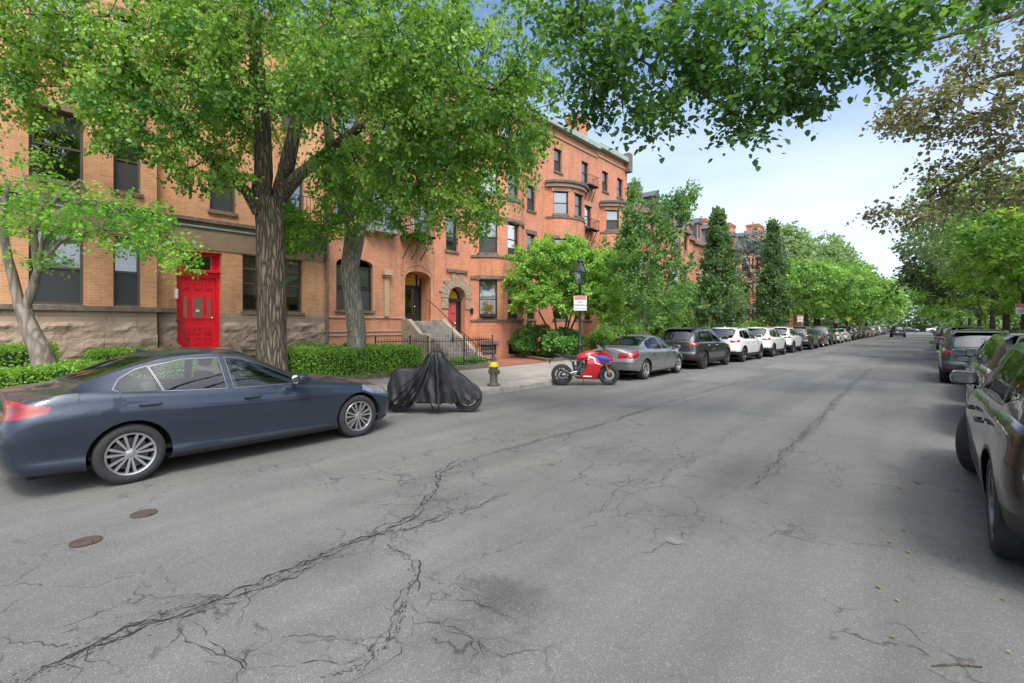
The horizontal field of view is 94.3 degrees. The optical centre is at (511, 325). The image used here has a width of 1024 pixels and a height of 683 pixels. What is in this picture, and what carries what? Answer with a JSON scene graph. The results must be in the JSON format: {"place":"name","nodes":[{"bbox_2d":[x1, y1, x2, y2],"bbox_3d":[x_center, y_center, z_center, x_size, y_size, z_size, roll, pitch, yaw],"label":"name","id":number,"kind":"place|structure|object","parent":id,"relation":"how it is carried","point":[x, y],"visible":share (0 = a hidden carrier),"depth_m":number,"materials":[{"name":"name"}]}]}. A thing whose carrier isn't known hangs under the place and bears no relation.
{"place":"outdoors","nodes":[
{"label":"outdoors","id":0,"kind":"place"},
{"bbox_2d":[364,360,584,390],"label":"sidewalk","id":1,"kind":"structure","parent":0,"point":[517,374],"depth_m":15.70,"materials":[{"name":"concrete"}]},
{"bbox_2d":[0,0,576,370],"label":"street tree","id":2,"kind":"object","parent":1,"relation":"on","point":[303,79],"visible":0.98,"depth_m":9.78,"materials":[{"name":"green plant"}]},
{"bbox_2d":[281,14,554,373],"bbox_3d":[-2.949,-3.283,13.602,7.773,9.865,5.000,0,0,-12],"label":"street tree","id":3,"kind":"object","parent":1,"relation":"on","point":[351,286],"visible":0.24,"depth_m":13.40,"materials":[{"name":"green plant"}]},
{"bbox_2d":[487,355,499,386],"bbox_3d":[-0.493,1.205,12.780,0.340,0.830,0.340,0,0,-2],"label":"fire hydrant","id":4,"kind":"object","parent":1,"relation":"on","point":[493,371],"visible":1,"depth_m":12.68,"materials":[{"name":"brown metal"}]},
{"bbox_2d":[573,257,586,365],"bbox_3d":[2.333,-0.380,16.223,0.413,4.000,0.409,0,0,41],"label":"street lamp","id":5,"kind":"object","parent":1,"relation":"on","point":[580,303],"visible":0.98,"depth_m":16.20,"materials":[{"name":"black metal"}]},
{"bbox_2d":[604,177,703,333],"bbox_3d":[6.091,-2.434,20.587,4.193,8.168,2.835,0,0,-3],"label":"street tree","id":6,"kind":"object","parent":1,"relation":"on","point":[630,236],"visible":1,"depth_m":20.27,"materials":[{"name":"green plant"}]},
{"bbox_2d":[687,205,754,326],"bbox_3d":[12.360,-2.708,28.017,3.673,8.715,3.608,0,0,7],"label":"columnar tree","id":7,"kind":"object","parent":1,"relation":"on","point":[719,240],"visible":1,"depth_m":27.55,"materials":[{"name":"green plant"}]},
{"bbox_2d":[752,217,796,326],"bbox_3d":[20.926,-3.552,38.216,3.256,10.404,3.065,0,0,-31],"label":"columnar tree","id":8,"kind":"object","parent":1,"relation":"on","point":[772,286],"visible":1,"depth_m":37.71,"materials":[{"name":"green plant"}]},
{"bbox_2d":[753,254,876,325],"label":"street tree","id":9,"kind":"object","parent":1,"relation":"on","point":[797,276],"visible":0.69,"depth_m":46.75,"materials":[{"name":"green plant"}]},
{"bbox_2d":[784,257,878,325],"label":"street tree","id":10,"kind":"object","parent":1,"relation":"on","point":[860,299],"visible":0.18,"depth_m":52.87,"materials":[{"name":"green plant"}]},
{"bbox_2d":[793,255,885,328],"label":"street tree","id":11,"kind":"object","parent":1,"relation":"on","point":[870,309],"visible":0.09,"depth_m":60.98,"materials":[{"name":"green plant"}]},
{"bbox_2d":[830,271,895,325],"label":"street tree","id":12,"kind":"object","parent":1,"relation":"on","point":[880,296],"visible":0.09,"depth_m":69.50,"materials":[{"name":"green plant"}]},
{"bbox_2d":[838,281,902,325],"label":"street tree","id":13,"kind":"object","parent":1,"relation":"on","point":[887,308],"visible":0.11,"depth_m":80.34,"materials":[{"name":"green plant"}]},
{"bbox_2d":[853,280,909,325],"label":"street tree","id":14,"kind":"object","parent":1,"relation":"on","point":[899,301],"visible":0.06,"depth_m":90.26,"materials":[{"name":"green plant"}]},
{"bbox_2d":[870,289,912,325],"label":"street tree","id":15,"kind":"object","parent":1,"relation":"on","point":[904,305],"visible":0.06,"depth_m":102.05,"materials":[{"name":"green plant"}]},
{"bbox_2d":[0,331,1023,682],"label":"road","id":16,"kind":"structure","parent":0,"point":[746,581],"depth_m":3.73,"materials":[{"name":"grey asphalt"}]},
{"bbox_2d":[68,535,102,547],"bbox_3d":[-3.443,1.744,3.840,0.210,0.009,0.210,0,0,41],"label":"valve cover","id":17,"kind":"object","parent":16,"relation":"on","point":[85,541],"visible":1,"depth_m":3.83,"materials":[{"name":"metal"}]},
{"bbox_2d":[130,509,157,517],"bbox_3d":[-3.416,1.744,4.410,0.210,0.009,0.210,0,0,41],"label":"valve cover","id":18,"kind":"object","parent":16,"relation":"on","point":[144,513],"visible":1,"depth_m":4.40,"materials":[{"name":"metal"}]},
{"bbox_2d":[0,347,389,483],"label":"sedan","id":19,"kind":"object","parent":16,"relation":"on","point":[100,419],"visible":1,"depth_m":5.60,"materials":[{"name":"blue metal"}]},
{"bbox_2d":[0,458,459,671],"bbox_3d":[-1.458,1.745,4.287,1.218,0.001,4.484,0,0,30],"label":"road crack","id":20,"kind":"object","parent":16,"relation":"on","point":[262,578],"visible":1,"depth_m":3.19,"materials":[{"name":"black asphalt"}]},
{"bbox_2d":[1,458,477,682],"bbox_3d":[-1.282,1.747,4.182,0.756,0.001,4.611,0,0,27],"label":"crumbled asphalt","id":21,"kind":"structure","parent":16,"relation":"on","point":[212,595],"depth_m":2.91,"materials":[{"name":"grey asphalt"}]},
{"bbox_2d":[54,489,513,669],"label":"crumbled asphalt","id":22,"kind":"structure","parent":16,"relation":"on","point":[250,590],"depth_m":3.07,"materials":[{"name":"grey asphalt"}]},
{"bbox_2d":[321,544,415,676],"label":"crumbled asphalt","id":23,"kind":"structure","parent":16,"relation":"on","point":[389,639],"depth_m":2.75,"materials":[{"name":"grey asphalt"}]},
{"bbox_2d":[387,350,481,412],"bbox_3d":[-1.577,1.124,9.603,1.955,1.251,0.795,0,0,0],"label":"covered motorcycle","id":24,"kind":"object","parent":16,"relation":"on","point":[437,377],"visible":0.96,"depth_m":9.46,"materials":[{"name":"grey fabric"}]},
{"bbox_2d":[387,374,614,410],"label":"kerb","id":25,"kind":"structure","parent":16,"relation":"on","point":[495,390],"depth_m":12.68,"materials":[{"name":"concrete"}]},
{"bbox_2d":[549,344,618,384],"bbox_3d":[2.118,1.141,13.943,2.050,1.219,0.740,0,0,-1],"label":"sport motorcycle","id":26,"kind":"object","parent":16,"relation":"on","point":[591,367],"visible":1,"depth_m":13.83,"materials":[{"name":"red"}]},
{"bbox_2d":[593,334,682,378],"bbox_3d":[4.527,1.020,16.960,2.280,1.460,4.639,0,0,40],"label":"sedan","id":27,"kind":"object","parent":16,"relation":"on","point":[642,356],"visible":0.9,"depth_m":15.78,"materials":[{"name":"silver metal"}]},
{"bbox_2d":[661,326,730,368],"bbox_3d":[8.028,0.890,20.740,2.290,1.720,4.597,0,0,42],"label":"suv","id":28,"kind":"object","parent":16,"relation":"on","point":[701,347],"visible":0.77,"depth_m":19.29,"materials":[{"name":"grey paint"}]},
{"bbox_2d":[681,371,759,382],"bbox_3d":[7.258,1.747,16.362,1.494,0.001,3.880,0,0,41],"label":"asphalt patch","id":29,"kind":"object","parent":16,"relation":"on","point":[723,376],"visible":1,"depth_m":16.27,"materials":[{"name":"grey asphalt"}]},
{"bbox_2d":[711,327,763,361],"bbox_3d":[11.463,0.890,24.444,2.290,1.720,4.697,0,0,42],"label":"suv","id":30,"kind":"object","parent":16,"relation":"on","point":[743,342],"visible":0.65,"depth_m":22.96,"materials":[{"name":"white paint"}]},
{"bbox_2d":[746,326,786,356],"bbox_3d":[14.833,0.891,28.073,2.290,1.719,4.570,0,0,41],"label":"suv","id":31,"kind":"object","parent":16,"relation":"on","point":[772,340],"visible":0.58,"depth_m":26.55,"materials":[{"name":"white paint"}]},
{"bbox_2d":[771,327,803,352],"bbox_3d":[18.189,0.889,31.914,2.290,1.721,4.471,0,0,41],"label":"suv","id":32,"kind":"object","parent":16,"relation":"on","point":[793,339],"visible":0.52,"depth_m":30.38,"materials":[{"name":"white paint"}]},
{"bbox_2d":[762,363,828,370],"bbox_3d":[12.130,1.747,20.270,2.096,0.001,3.568,0,0,41],"label":"asphalt patch","id":33,"kind":"object","parent":16,"relation":"on","point":[810,367],"visible":1,"depth_m":20.24,"materials":[{"name":"grey asphalt"}]},
{"bbox_2d":[788,325,820,349],"bbox_3d":[21.756,0.875,35.703,2.290,1.751,4.517,0,0,41],"label":"suv","id":34,"kind":"object","parent":16,"relation":"on","point":[810,337],"visible":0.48,"depth_m":34.11,"materials":[{"name":"grey paint"}]},
{"bbox_2d":[811,326,837,344],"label":"suv","id":35,"kind":"object","parent":16,"relation":"on","point":[826,330],"visible":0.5,"depth_m":42.29,"materials":[{"name":"grey paint"}]},
{"bbox_2d":[816,355,862,361],"bbox_3d":[17.533,1.747,25.316,1.777,0.001,4.896,0,0,41],"label":"asphalt patch","id":36,"kind":"object","parent":16,"relation":"on","point":[843,358],"visible":1,"depth_m":25.15,"materials":[{"name":"grey asphalt"}]},
{"bbox_2d":[857,352,913,356],"bbox_3d":[22.642,1.747,28.807,2.670,0.001,4.878,0,0,41],"label":"asphalt patch","id":37,"kind":"object","parent":16,"relation":"on","point":[887,354],"visible":0.97,"depth_m":28.61,"materials":[{"name":"grey asphalt"}]},
{"bbox_2d":[837,369,934,383],"bbox_3d":[13.183,1.747,16.697,2.524,0.001,4.727,0,0,41],"label":"asphalt patch","id":38,"kind":"object","parent":16,"relation":"on","point":[901,376],"visible":1,"depth_m":16.27,"materials":[{"name":"grey asphalt"}]},
{"bbox_2d":[875,345,930,349],"bbox_3d":[31.191,1.747,37.824,3.292,0.001,8.085,0,0,41],"label":"asphalt patch","id":39,"kind":"object","parent":16,"relation":"on","point":[905,347],"visible":0.92,"depth_m":37.72,"materials":[{"name":"grey asphalt"}]},
{"bbox_2d":[881,358,938,366],"bbox_3d":[19.232,1.747,23.012,2.104,0.001,6.195,0,0,41],"label":"asphalt patch","id":40,"kind":"object","parent":16,"relation":"on","point":[910,361],"visible":0.97,"depth_m":22.43,"materials":[{"name":"grey asphalt"}]},
{"bbox_2d":[935,326,985,346],"bbox_3d":[22.870,0.860,23.973,2.290,1.781,4.504,0,0,41],"label":"suv","id":41,"kind":"object","parent":16,"relation":"on","point":[948,330],"visible":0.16,"depth_m":22.95,"materials":[{"name":"grey paint"}]},
{"bbox_2d":[929,328,1009,381],"bbox_3d":[14.918,0.920,15.251,2.290,1.661,4.579,0,0,42],"label":"suv","id":42,"kind":"object","parent":16,"relation":"on","point":[970,341],"visible":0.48,"depth_m":14.05,"materials":[{"name":"grey paint"}]},
{"bbox_2d":[950,335,1023,561],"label":"suv","id":43,"kind":"object","parent":16,"relation":"on","point":[989,441],"visible":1,"depth_m":3.73,"materials":[{"name":"black paint"}]},
{"bbox_2d":[951,330,1023,404],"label":"suv","id":44,"kind":"object","parent":16,"relation":"on","point":[995,349],"visible":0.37,"depth_m":7.53,"materials":[{"name":"black paint"}]},
{"bbox_2d":[496,357,545,365],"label":"brick path","id":45,"kind":"structure","parent":0,"point":[506,361],"depth_m":21.18,"materials":[{"name":"red brick"}]},
{"bbox_2d":[529,353,558,357],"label":"garden bed","id":46,"kind":"object","parent":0,"point":[541,355],"depth_m":25.18,"materials":[{"name":"soil"}]},
{"bbox_2d":[585,323,623,349],"bbox_3d":[5.418,0.717,26.655,1.954,1.796,3.459,0,0,41],"label":"shrub","id":47,"kind":"object","parent":46,"relation":"on","point":[600,335],"visible":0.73,"depth_m":25.87,"materials":[{"name":"green plant"}]},
{"bbox_2d":[593,233,645,305],"bbox_3d":[6.245,-2.137,30.107,3.883,7.674,3.877,0,0,-10],"label":"garden tree","id":48,"kind":"object","parent":46,"relation":"on","point":[605,245],"visible":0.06,"depth_m":29.93,"materials":[{"name":"green plant"}]},
{"bbox_2d":[588,273,653,335],"bbox_3d":[6.331,-0.838,27.835,3.988,5.076,4.410,0,0,41],"label":"garden tree","id":49,"kind":"object","parent":46,"relation":"on","point":[606,318],"visible":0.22,"depth_m":27.53,"materials":[{"name":"green plant"}]},
{"bbox_2d":[630,287,686,335],"bbox_3d":[9.897,-0.690,32.446,3.848,4.780,4.328,0,0,41],"label":"garden tree","id":50,"kind":"object","parent":46,"relation":"on","point":[674,318],"visible":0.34,"depth_m":31.58,"materials":[{"name":"green plant"}]},
{"bbox_2d":[663,277,711,326],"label":"garden tree","id":51,"kind":"object","parent":46,"relation":"on","point":[687,317],"visible":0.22,"depth_m":34.66,"materials":[{"name":"green plant"}]},
{"bbox_2d":[791,230,862,325],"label":"tall tree","id":52,"kind":"object","parent":46,"relation":"on","point":[834,248],"visible":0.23,"depth_m":73.52,"materials":[{"name":"green plant"}]},
{"bbox_2d":[258,0,1023,325],"label":"sky","id":53,"kind":"structure","parent":0,"point":[822,183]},
{"bbox_2d":[764,220,821,265],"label":"tall tree","id":54,"kind":"object","parent":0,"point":[797,245],"visible":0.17,"depth_m":66.50,"materials":[{"name":"green plant"}]},
{"label":"ground","id":55,"kind":"structure","parent":0,"visible":0},
{"bbox_2d":[0,0,335,376],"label":"brick rowhouse","id":56,"kind":"structure","parent":55,"relation":"on","point":[98,298],"depth_m":13.53,"materials":[{"name":"brown brick"}]},
{"bbox_2d":[22,96,86,188],"bbox_3d":[-11.739,-4.645,12.235,0.520,2.110,1.260,0,0,41],"label":"window","id":57,"kind":"structure","parent":56,"relation":"in","point":[72,147],"depth_m":12.40,"materials":[{"name":"black glass"}]},
{"bbox_2d":[29,227,86,305],"bbox_3d":[-11.739,-1.435,12.235,0.520,2.030,1.140,0,0,41],"label":"window","id":58,"kind":"structure","parent":56,"relation":"in","point":[54,289],"depth_m":12.32,"materials":[{"name":"grey glass"}]},
{"bbox_2d":[27,0,89,62],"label":"window","id":59,"kind":"structure","parent":56,"relation":"in","point":[73,55],"depth_m":12.26,"materials":[{"name":"black glass"}]},
{"bbox_2d":[113,236,139,306],"bbox_3d":[-10.811,-1.435,13.297,0.520,2.030,0.720,0,0,41],"label":"window","id":60,"kind":"structure","parent":56,"relation":"in","point":[126,273],"depth_m":13.30,"materials":[{"name":"grey glass"}]},
{"bbox_2d":[110,121,145,198],"bbox_3d":[-10.811,-4.645,13.297,0.520,2.110,0.840,0,0,41],"label":"window","id":61,"kind":"structure","parent":56,"relation":"in","point":[126,176],"depth_m":13.28,"materials":[{"name":"grey glass"}]},
{"bbox_2d":[178,277,214,346],"bbox_3d":[-9.895,-0.415,14.926,0.115,2.170,1.020,0,0,41],"label":"door","id":62,"kind":"structure","parent":56,"relation":"in","point":[196,298],"depth_m":14.92,"materials":[{"name":"red paint"}]},
{"bbox_2d":[208,148,239,216],"bbox_3d":[-9.333,-4.595,15.292,0.320,2.110,0.990,0,0,41],"label":"window","id":63,"kind":"structure","parent":56,"relation":"in","point":[227,208],"depth_m":15.36,"materials":[{"name":"grey glass"}]},
{"bbox_2d":[241,255,304,315],"bbox_3d":[-8.373,-1.355,16.544,0.520,1.990,2.120,0,0,41],"label":"window","id":64,"kind":"structure","parent":56,"relation":"in","point":[249,262],"depth_m":16.37,"materials":[{"name":"grey glass"}]},
{"bbox_2d":[282,167,302,225],"bbox_3d":[-7.870,-4.595,16.968,0.320,2.110,1.040,0,0,41],"label":"window","id":65,"kind":"structure","parent":56,"relation":"in","point":[299,191],"depth_m":17.27,"materials":[{"name":"grey glass"}]},
{"bbox_2d":[320,20,489,362],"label":"brick rowhouse","id":66,"kind":"structure","parent":55,"relation":"on","point":[396,282],"depth_m":19.80,"materials":[{"name":"red"}]},
{"bbox_2d":[335,264,374,312],"bbox_3d":[-6.340,-1.420,18.885,0.540,1.860,1.720,0,0,41],"label":"window","id":67,"kind":"structure","parent":66,"relation":"in","point":[363,271],"depth_m":19.22,"materials":[{"name":"grey glass"}]},
{"bbox_2d":[405,287,415,320],"bbox_3d":[-4.763,-0.990,21.484,0.115,1.520,1.050,0,0,41],"label":"door","id":68,"kind":"structure","parent":66,"relation":"in","point":[410,292],"depth_m":21.64,"materials":[{"name":"black wood"}]},
{"bbox_2d":[433,66,545,357],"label":"brick rowhouse","id":69,"kind":"structure","parent":55,"relation":"on","point":[466,279],"depth_m":23.61,"materials":[{"name":"red"}]},
{"bbox_2d":[445,213,459,253],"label":"window","id":70,"kind":"structure","parent":69,"relation":"in","point":[449,240],"depth_m":22.87,"materials":[{"name":"grey glass"}]},
{"bbox_2d":[481,296,495,316],"bbox_3d":[-1.157,-0.954,23.414,0.760,1.052,0.320,0,0,-11],"label":"flower box","id":71,"kind":"object","parent":69,"relation":"attached to","point":[486,310],"visible":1,"depth_m":23.37,"materials":[{"name":"black metal"}]},
{"bbox_2d":[477,275,499,319],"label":"window","id":72,"kind":"structure","parent":69,"relation":"in","point":[487,288],"depth_m":23.74,"materials":[{"name":"grey glass"}]},
{"bbox_2d":[477,216,499,254],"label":"window","id":73,"kind":"structure","parent":69,"relation":"in","point":[491,250],"depth_m":23.72,"materials":[{"name":"grey glass"}]},
{"bbox_2d":[478,341,498,354],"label":"window","id":74,"kind":"structure","parent":69,"relation":"in","point":[486,343],"depth_m":23.64,"materials":[{"name":"grey"}]},
{"bbox_2d":[506,217,520,255],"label":"window","id":75,"kind":"structure","parent":69,"relation":"in","point":[512,233],"depth_m":24.42,"materials":[{"name":"grey glass"}]},
{"bbox_2d":[526,182,536,213],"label":"window","id":76,"kind":"structure","parent":69,"relation":"in","point":[530,199],"depth_m":27.30,"materials":[{"name":"grey glass"}]},
{"bbox_2d":[543,114,600,348],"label":"brick rowhouse","id":77,"kind":"structure","parent":55,"relation":"on","point":[570,186],"depth_m":29.07,"materials":[{"name":"red"}]},
{"bbox_2d":[551,187,569,215],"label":"window","id":78,"kind":"structure","parent":77,"relation":"in","point":[560,197],"depth_m":28.33,"materials":[{"name":"grey glass"}]},
{"bbox_2d":[597,143,633,331],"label":"brick rowhouse","id":79,"kind":"structure","parent":55,"relation":"on","point":[614,168],"depth_m":33.04,"materials":[{"name":"red"}]},
{"bbox_2d":[604,207,620,230],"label":"window","id":80,"kind":"structure","parent":79,"relation":"in","point":[611,216],"depth_m":32.88,"materials":[{"name":"grey glass"}]},
{"bbox_2d":[627,181,664,335],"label":"brick rowhouse","id":81,"kind":"structure","parent":55,"relation":"on","point":[646,196],"depth_m":37.36,"materials":[{"name":"red brick"}]},
{"bbox_2d":[659,203,695,319],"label":"brick rowhouse","id":82,"kind":"structure","parent":55,"relation":"on","point":[688,240],"depth_m":42.12,"materials":[{"name":"orange"}]},
{"bbox_2d":[688,216,714,325],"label":"brick rowhouse","id":83,"kind":"structure","parent":55,"relation":"on","point":[699,228],"depth_m":47.06,"materials":[{"name":"orange"}]},
{"bbox_2d":[735,222,764,321],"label":"brick rowhouse","id":84,"kind":"structure","parent":55,"relation":"on","point":[749,227],"depth_m":58.51,"materials":[{"name":"orange"}]},
{"bbox_2d":[733,223,793,319],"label":"brick rowhouse","id":85,"kind":"structure","parent":55,"relation":"on","point":[757,247],"depth_m":50.64,"materials":[{"name":"orange brick"}]},
{"bbox_2d":[803,271,1020,331],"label":"wood","id":86,"kind":"object","parent":55,"relation":"on","point":[923,324],"visible":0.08,"depth_m":134.08,"materials":[{"name":"green plant"}]},
{"label":"garden bed","id":87,"kind":"structure","parent":0,"visible":0},
{"bbox_2d":[0,341,62,367],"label":"hedge","id":88,"kind":"object","parent":87,"relation":"on","point":[15,355],"visible":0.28,"depth_m":9.78,"materials":[{"name":"green plant"}]},
{"bbox_2d":[0,358,195,388],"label":"hedge","id":89,"kind":"object","parent":87,"relation":"on","point":[17,375],"visible":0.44,"depth_m":9.26,"materials":[{"name":"green plant"}]},
{"bbox_2d":[0,105,209,372],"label":"tree","id":90,"kind":"object","parent":87,"relation":"on","point":[38,347],"visible":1,"depth_m":8.82,"materials":[{"name":"green plant"}]},
{"bbox_2d":[81,345,175,361],"bbox_3d":[-9.411,1.019,11.890,1.323,1.132,2.099,0,0,41],"label":"hedge","id":91,"kind":"object","parent":87,"relation":"on","point":[94,353],"visible":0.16,"depth_m":11.28,"materials":[{"name":"green plant"}]},
{"bbox_2d":[287,342,423,377],"bbox_3d":[-4.926,1.047,14.372,1.404,1.067,4.999,0,0,41],"label":"hedge","id":92,"kind":"object","parent":87,"relation":"on","point":[372,358],"visible":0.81,"depth_m":13.97,"materials":[{"name":"green plant"}]},
{"bbox_2d":[343,363,488,379],"bbox_3d":[-9.727,1.544,8.200,0.160,0.212,27.542,0,0,41],"label":"garden edging","id":93,"kind":"object","parent":87,"relation":"on","point":[466,367],"visible":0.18,"depth_m":14.80,"materials":[{"name":"brown stone"}]},
{"bbox_2d":[374,334,492,364],"bbox_3d":[-3.102,0.970,17.516,2.350,1.260,4.567,0,0,41],"label":"iron fence","id":94,"kind":"object","parent":87,"relation":"on","point":[442,341],"visible":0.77,"depth_m":17.31,"materials":[{"name":"black metal"}]},
{"bbox_2d":[448,355,488,365],"bbox_3d":[-1.817,1.345,17.890,0.718,0.447,2.222,0,0,41],"label":"shrub","id":95,"kind":"object","parent":87,"relation":"on","point":[471,358],"visible":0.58,"depth_m":17.97,"materials":[{"name":"green plant"}]},
{"label":"garden bed","id":96,"kind":"structure","parent":0,"visible":0},
{"bbox_2d":[511,322,551,356],"bbox_3d":[1.244,0.727,24.106,2.923,1.861,2.193,0,0,-21],"label":"shrub","id":97,"kind":"object","parent":96,"relation":"on","point":[526,337],"visible":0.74,"depth_m":23.43,"materials":[{"name":"green plant"}]},
{"bbox_2d":[541,326,586,355],"bbox_3d":[2.561,0.855,23.079,2.051,1.660,2.955,0,0,41],"label":"shrub","id":98,"kind":"object","parent":96,"relation":"on","point":[555,341],"visible":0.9,"depth_m":22.32,"materials":[{"name":"green plant"}]},
{"bbox_2d":[500,231,633,357],"bbox_3d":[2.612,-1.453,22.926,6.396,6.196,3.720,0,0,-12],"label":"garden tree","id":99,"kind":"object","parent":96,"relation":"on","point":[566,254],"visible":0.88,"depth_m":22.14,"materials":[{"name":"green plant"}]},
{"label":"sidewalk","id":100,"kind":"structure","parent":0,"visible":0},
{"bbox_2d":[511,0,1023,171],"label":"street tree","id":101,"kind":"object","parent":100,"relation":"on","point":[820,38],"visible":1,"depth_m":6.73,"materials":[{"name":"green plant"}]},
{"bbox_2d":[843,0,1023,234],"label":"maple tree","id":102,"kind":"object","parent":100,"relation":"on","point":[911,123],"visible":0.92,"depth_m":9.67,"materials":[{"name":"green plant"}]},
{"bbox_2d":[882,172,1023,331],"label":"street tree","id":103,"kind":"object","parent":100,"relation":"on","point":[921,280],"visible":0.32,"depth_m":35.96,"materials":[{"name":"green plant"}]},
{"bbox_2d":[911,291,999,325],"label":"street tree","id":104,"kind":"object","parent":100,"relation":"on","point":[929,312],"visible":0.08,"depth_m":81.93,"materials":[{"name":"green plant"}]},
{"bbox_2d":[888,151,1023,288],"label":"tall tree","id":105,"kind":"object","parent":100,"relation":"on","point":[919,235],"visible":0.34,"depth_m":23.81,"materials":[{"name":"green plant"}]},
{"bbox_2d":[902,244,1019,325],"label":"street tree","id":106,"kind":"object","parent":100,"relation":"on","point":[917,300],"visible":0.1,"depth_m":55.04,"materials":[{"name":"green plant"}]},
{"bbox_2d":[908,267,1014,325],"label":"street tree","id":107,"kind":"object","parent":100,"relation":"on","point":[959,317],"visible":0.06,"depth_m":65.44,"materials":[{"name":"green plant"}]},
{"bbox_2d":[911,218,1018,329],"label":"street tree","id":108,"kind":"object","parent":100,"relation":"on","point":[992,322],"visible":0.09,"depth_m":42.73,"materials":[{"name":"green plant"}]},
{"bbox_2d":[925,180,1023,323],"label":"street tree","id":109,"kind":"object","parent":100,"relation":"on","point":[1009,307],"visible":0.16,"depth_m":27.42,"materials":[{"name":"green plant"}]},
{"bbox_2d":[943,174,1023,304],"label":"street tree","id":110,"kind":"object","parent":100,"relation":"on","point":[1007,240],"visible":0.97,"depth_m":19.94,"materials":[{"name":"green plant"}]},
{"bbox_2d":[1016,270,1023,330],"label":"street lamp","id":111,"kind":"object","parent":100,"relation":"on","point":[1019,308],"visible":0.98,"depth_m":19.55,"materials":[{"name":"black metal"}]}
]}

